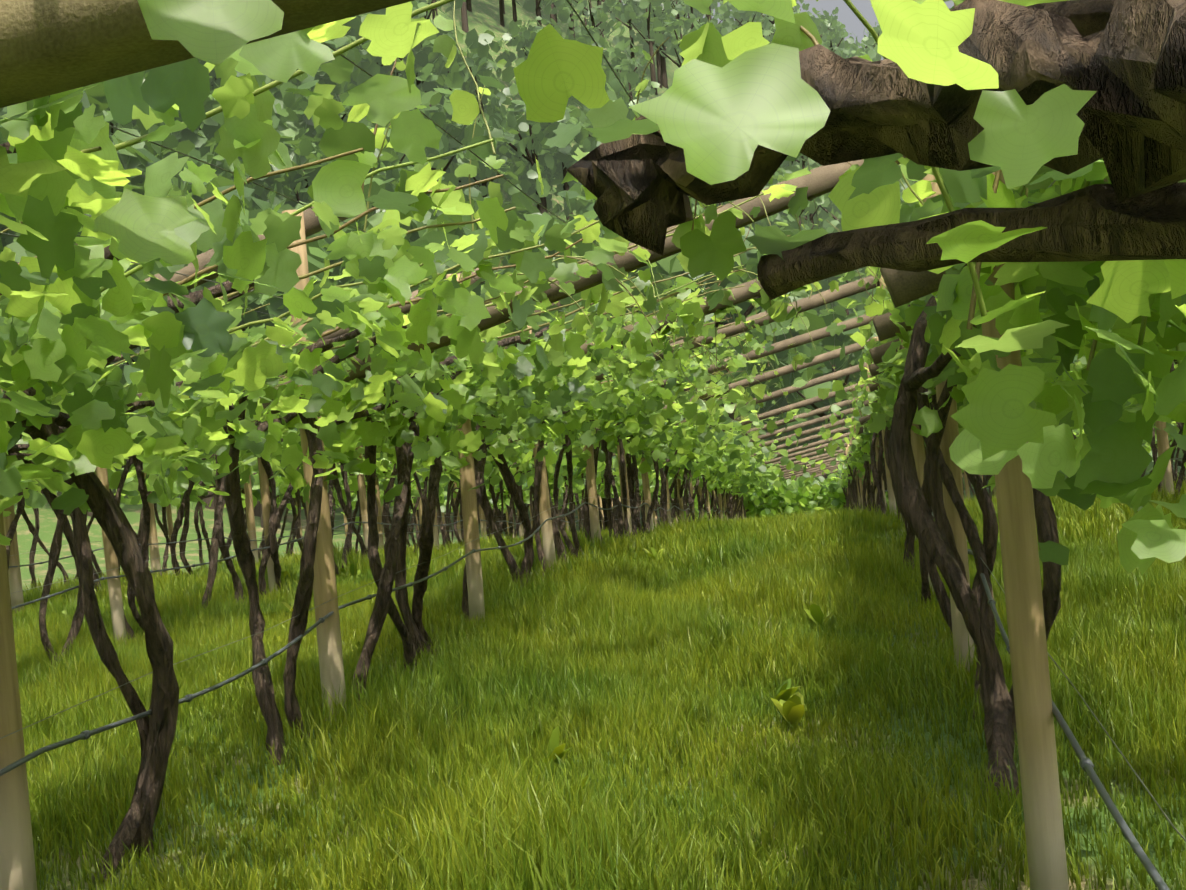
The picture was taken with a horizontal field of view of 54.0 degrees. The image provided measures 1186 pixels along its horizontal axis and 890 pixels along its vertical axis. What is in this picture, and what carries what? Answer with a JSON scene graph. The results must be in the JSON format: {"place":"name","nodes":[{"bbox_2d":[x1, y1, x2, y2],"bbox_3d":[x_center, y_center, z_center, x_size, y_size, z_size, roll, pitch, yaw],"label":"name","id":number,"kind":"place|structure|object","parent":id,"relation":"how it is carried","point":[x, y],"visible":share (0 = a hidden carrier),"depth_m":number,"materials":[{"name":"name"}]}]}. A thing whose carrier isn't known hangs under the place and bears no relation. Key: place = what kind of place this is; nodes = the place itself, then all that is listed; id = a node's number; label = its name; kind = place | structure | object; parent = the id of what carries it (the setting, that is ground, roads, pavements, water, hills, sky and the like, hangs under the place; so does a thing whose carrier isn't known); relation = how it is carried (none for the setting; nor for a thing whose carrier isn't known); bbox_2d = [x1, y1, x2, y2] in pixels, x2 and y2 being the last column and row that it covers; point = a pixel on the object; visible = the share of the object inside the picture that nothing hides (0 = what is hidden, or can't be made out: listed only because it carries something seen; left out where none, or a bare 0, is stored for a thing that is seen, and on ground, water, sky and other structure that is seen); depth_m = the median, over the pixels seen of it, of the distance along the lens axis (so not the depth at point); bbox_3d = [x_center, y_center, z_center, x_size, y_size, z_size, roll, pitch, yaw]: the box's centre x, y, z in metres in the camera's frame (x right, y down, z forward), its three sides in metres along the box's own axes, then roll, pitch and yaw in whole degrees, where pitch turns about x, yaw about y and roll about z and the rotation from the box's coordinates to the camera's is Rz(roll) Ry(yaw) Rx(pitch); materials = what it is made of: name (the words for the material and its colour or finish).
{"place":"outdoors","nodes":[
{"label":"outdoors","id":0,"kind":"place"},
{"bbox_2d":[0,0,1185,534],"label":"hill forest","id":1,"kind":"object","parent":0,"point":[292,124],"materials":[{"name":"green plant"}]},
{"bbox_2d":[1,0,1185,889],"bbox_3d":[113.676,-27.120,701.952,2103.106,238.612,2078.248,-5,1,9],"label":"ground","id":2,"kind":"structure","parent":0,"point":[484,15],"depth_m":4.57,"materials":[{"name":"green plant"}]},
{"bbox_2d":[0,3,1173,889],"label":"wooden posts","id":3,"kind":"object","parent":2,"relation":"on","point":[1032,705],"visible":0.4,"depth_m":3.06,"materials":[{"name":"brown wood"}]},
{"bbox_2d":[0,0,413,107],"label":"wooden beam","id":4,"kind":"structure","parent":3,"relation":"attached to","point":[49,47],"depth_m":1.24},
{"bbox_2d":[0,458,1181,889],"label":"drip hose","id":5,"kind":"object","parent":3,"relation":"attached to","point":[1086,764],"visible":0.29,"depth_m":3.75,"materials":[{"name":"grey plastic"}]},
{"bbox_2d":[0,0,1185,841],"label":"trellis wires","id":6,"kind":"object","parent":3,"relation":"attached to","point":[560,310],"visible":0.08,"depth_m":3.02,"materials":[{"name":"grey metal"}]},
{"bbox_2d":[132,156,1107,506],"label":"wooden beams","id":7,"kind":"structure","parent":3,"relation":"attached to","point":[900,284],"depth_m":7.38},
{"bbox_2d":[0,0,1185,884],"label":"vine","id":8,"kind":"object","parent":2,"relation":"on","point":[720,110],"depth_m":2.91,"materials":[{"name":"green plant"}]},
{"bbox_2d":[0,0,1181,471],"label":"vine canes","id":9,"kind":"object","parent":8,"relation":"attached to","point":[976,288],"visible":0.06,"depth_m":3.57,"materials":[{"name":"plant"}]},
{"bbox_2d":[0,276,1182,524],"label":"vine leaves","id":10,"kind":"object","parent":8,"relation":"attached to","point":[754,480],"visible":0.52,"depth_m":18.26,"materials":[{"name":"green plant"}]},
{"bbox_2d":[566,0,1185,299],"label":"vine branch","id":11,"kind":"object","parent":8,"relation":"attached to","point":[1125,60],"visible":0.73,"depth_m":0.63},
{"bbox_2d":[51,503,1184,850],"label":"weed plants","id":12,"kind":"object","parent":2,"relation":"on","point":[789,701],"visible":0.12,"depth_m":4.47,"materials":[{"name":"green plant"}]},
{"bbox_2d":[621,0,953,59],"label":"sky","id":13,"kind":"structure","parent":0,"point":[846,16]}
]}

